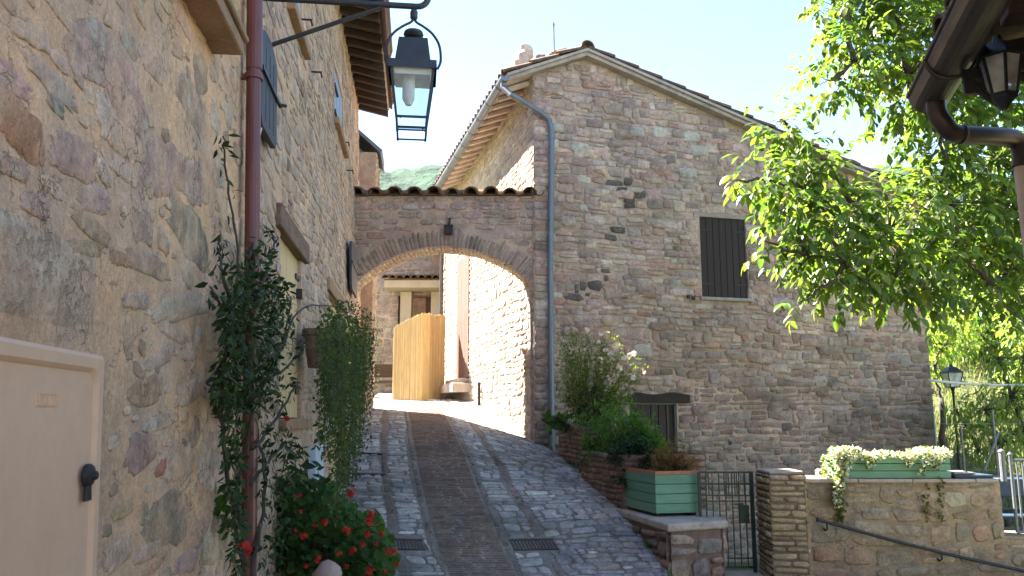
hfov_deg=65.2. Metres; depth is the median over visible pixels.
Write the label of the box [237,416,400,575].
geranium bush
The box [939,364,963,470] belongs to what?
lamp post
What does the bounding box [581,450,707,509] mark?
raised bed
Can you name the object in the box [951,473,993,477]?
plastic sheet
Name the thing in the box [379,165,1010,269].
hill
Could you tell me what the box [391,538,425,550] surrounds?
drain grate
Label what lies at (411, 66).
street lantern
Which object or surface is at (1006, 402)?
fruit tree
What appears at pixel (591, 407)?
leggy bush
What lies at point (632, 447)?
dark shrub
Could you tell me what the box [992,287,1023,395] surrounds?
pale tree
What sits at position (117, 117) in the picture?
stone house
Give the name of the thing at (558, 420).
broadleaf plant
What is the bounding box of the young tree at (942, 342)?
[926,296,988,447]
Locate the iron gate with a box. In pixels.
[697,471,757,572]
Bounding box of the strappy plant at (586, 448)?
[572,428,606,468]
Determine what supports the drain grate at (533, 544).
on the road
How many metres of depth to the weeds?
9.64 m
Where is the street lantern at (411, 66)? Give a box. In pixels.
[263,0,441,141]
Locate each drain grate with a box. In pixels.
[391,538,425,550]
[509,538,558,550]
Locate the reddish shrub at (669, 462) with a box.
[644,436,701,474]
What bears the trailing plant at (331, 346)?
hanging from the stone house at (320, 89)
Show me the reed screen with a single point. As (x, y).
(418, 357)
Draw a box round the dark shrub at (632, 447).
[600,429,658,490]
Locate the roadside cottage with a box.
[906,0,1023,253]
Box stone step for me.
[725,571,763,575]
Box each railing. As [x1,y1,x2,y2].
[608,403,676,450]
[997,449,1023,532]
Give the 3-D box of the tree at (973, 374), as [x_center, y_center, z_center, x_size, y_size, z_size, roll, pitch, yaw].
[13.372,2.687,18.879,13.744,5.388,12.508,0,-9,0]
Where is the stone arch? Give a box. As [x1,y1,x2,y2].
[354,186,543,442]
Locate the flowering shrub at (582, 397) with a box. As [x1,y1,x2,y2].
[555,325,648,425]
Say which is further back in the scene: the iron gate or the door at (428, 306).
the door at (428, 306)
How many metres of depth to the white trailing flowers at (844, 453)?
7.82 m
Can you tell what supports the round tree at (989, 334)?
on the ground at (938, 421)
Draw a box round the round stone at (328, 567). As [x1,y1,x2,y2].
[311,559,341,575]
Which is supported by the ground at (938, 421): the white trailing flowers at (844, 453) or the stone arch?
the stone arch
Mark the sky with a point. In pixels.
(731, 52)
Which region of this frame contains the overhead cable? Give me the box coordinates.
[927,379,1023,386]
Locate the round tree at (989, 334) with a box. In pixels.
[938,293,1023,369]
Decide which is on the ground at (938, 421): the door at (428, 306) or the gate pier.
the gate pier
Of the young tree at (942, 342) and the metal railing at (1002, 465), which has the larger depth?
the young tree at (942, 342)
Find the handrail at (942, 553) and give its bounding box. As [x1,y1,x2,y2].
[816,517,1023,572]
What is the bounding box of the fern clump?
[573,397,676,462]
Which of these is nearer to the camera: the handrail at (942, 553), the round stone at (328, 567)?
the round stone at (328, 567)
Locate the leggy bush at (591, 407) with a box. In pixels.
[564,387,616,425]
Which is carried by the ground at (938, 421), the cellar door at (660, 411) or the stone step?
the stone step
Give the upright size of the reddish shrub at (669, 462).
0.479 m
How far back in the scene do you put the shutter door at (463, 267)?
18.31 m
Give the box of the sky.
[359,0,1023,175]
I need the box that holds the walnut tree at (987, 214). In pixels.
[720,0,1023,348]
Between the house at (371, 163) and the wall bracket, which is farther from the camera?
the house at (371, 163)
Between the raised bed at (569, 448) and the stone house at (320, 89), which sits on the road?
the raised bed at (569, 448)
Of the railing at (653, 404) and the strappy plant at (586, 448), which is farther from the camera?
the railing at (653, 404)
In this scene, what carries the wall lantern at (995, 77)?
attached to the roadside cottage
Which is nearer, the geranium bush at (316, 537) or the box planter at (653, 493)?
the geranium bush at (316, 537)
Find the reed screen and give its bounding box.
[392,312,444,400]
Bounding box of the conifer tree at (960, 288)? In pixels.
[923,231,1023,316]
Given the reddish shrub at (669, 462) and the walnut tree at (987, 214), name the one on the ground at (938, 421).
the walnut tree at (987, 214)
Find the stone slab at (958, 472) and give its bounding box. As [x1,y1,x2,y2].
[951,470,974,473]
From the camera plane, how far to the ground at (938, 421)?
20.43 m
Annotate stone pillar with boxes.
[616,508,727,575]
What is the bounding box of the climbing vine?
[194,134,366,575]
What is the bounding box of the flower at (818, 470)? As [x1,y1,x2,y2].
[815,468,821,478]
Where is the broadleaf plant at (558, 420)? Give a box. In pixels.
[541,408,573,434]
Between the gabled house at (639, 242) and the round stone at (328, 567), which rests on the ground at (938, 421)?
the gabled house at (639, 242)
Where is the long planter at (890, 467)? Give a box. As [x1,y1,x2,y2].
[824,455,950,477]
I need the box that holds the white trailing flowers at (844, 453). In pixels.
[820,444,953,524]
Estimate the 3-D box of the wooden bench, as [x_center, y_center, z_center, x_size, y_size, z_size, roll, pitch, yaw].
[-3.129,2.265,19.396,0.840,0.850,0.420,0,-9,0]
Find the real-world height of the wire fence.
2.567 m
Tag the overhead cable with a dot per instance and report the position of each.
(953, 382)
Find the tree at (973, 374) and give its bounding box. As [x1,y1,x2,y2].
[931,324,1023,526]
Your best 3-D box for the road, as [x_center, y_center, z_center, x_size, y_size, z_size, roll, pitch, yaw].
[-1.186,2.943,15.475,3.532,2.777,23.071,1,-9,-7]
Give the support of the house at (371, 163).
on the ground at (938, 421)
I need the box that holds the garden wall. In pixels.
[805,475,1023,575]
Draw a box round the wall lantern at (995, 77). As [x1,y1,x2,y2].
[961,34,1023,110]
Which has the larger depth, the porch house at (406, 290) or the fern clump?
the porch house at (406, 290)
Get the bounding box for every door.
[0,337,103,575]
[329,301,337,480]
[426,297,430,313]
[456,256,469,377]
[629,405,673,450]
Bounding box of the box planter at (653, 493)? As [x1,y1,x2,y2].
[625,467,698,515]
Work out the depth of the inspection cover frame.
10.02 m
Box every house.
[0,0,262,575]
[257,0,393,575]
[359,130,384,414]
[374,255,443,396]
[431,22,935,562]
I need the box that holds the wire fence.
[932,410,1023,524]
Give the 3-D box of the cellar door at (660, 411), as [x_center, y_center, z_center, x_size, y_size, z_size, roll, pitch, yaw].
[2.295,3.202,13.107,0.813,2.578,0.052,2,-9,-15]
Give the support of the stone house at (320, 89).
on the ground at (938, 421)
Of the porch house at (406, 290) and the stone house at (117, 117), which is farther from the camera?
the porch house at (406, 290)
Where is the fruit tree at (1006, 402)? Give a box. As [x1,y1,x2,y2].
[938,334,1023,526]
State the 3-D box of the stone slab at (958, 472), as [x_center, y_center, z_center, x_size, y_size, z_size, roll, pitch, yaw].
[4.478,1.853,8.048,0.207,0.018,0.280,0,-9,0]
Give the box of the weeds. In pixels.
[340,425,677,575]
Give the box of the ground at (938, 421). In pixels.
[725,277,1023,572]
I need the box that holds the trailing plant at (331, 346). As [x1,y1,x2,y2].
[298,300,380,545]
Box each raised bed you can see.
[558,425,653,469]
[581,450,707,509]
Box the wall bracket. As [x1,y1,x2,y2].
[444,218,453,234]
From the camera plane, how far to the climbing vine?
3.96 m
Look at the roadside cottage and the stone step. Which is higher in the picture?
the roadside cottage
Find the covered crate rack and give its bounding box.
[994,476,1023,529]
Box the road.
[331,392,667,575]
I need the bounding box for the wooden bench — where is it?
[374,364,392,383]
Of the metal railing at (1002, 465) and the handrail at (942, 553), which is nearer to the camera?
the handrail at (942, 553)
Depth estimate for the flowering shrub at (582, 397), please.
10.91 m
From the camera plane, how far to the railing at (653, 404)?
11.16 m
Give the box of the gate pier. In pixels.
[754,468,810,575]
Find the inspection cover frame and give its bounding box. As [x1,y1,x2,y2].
[347,452,385,475]

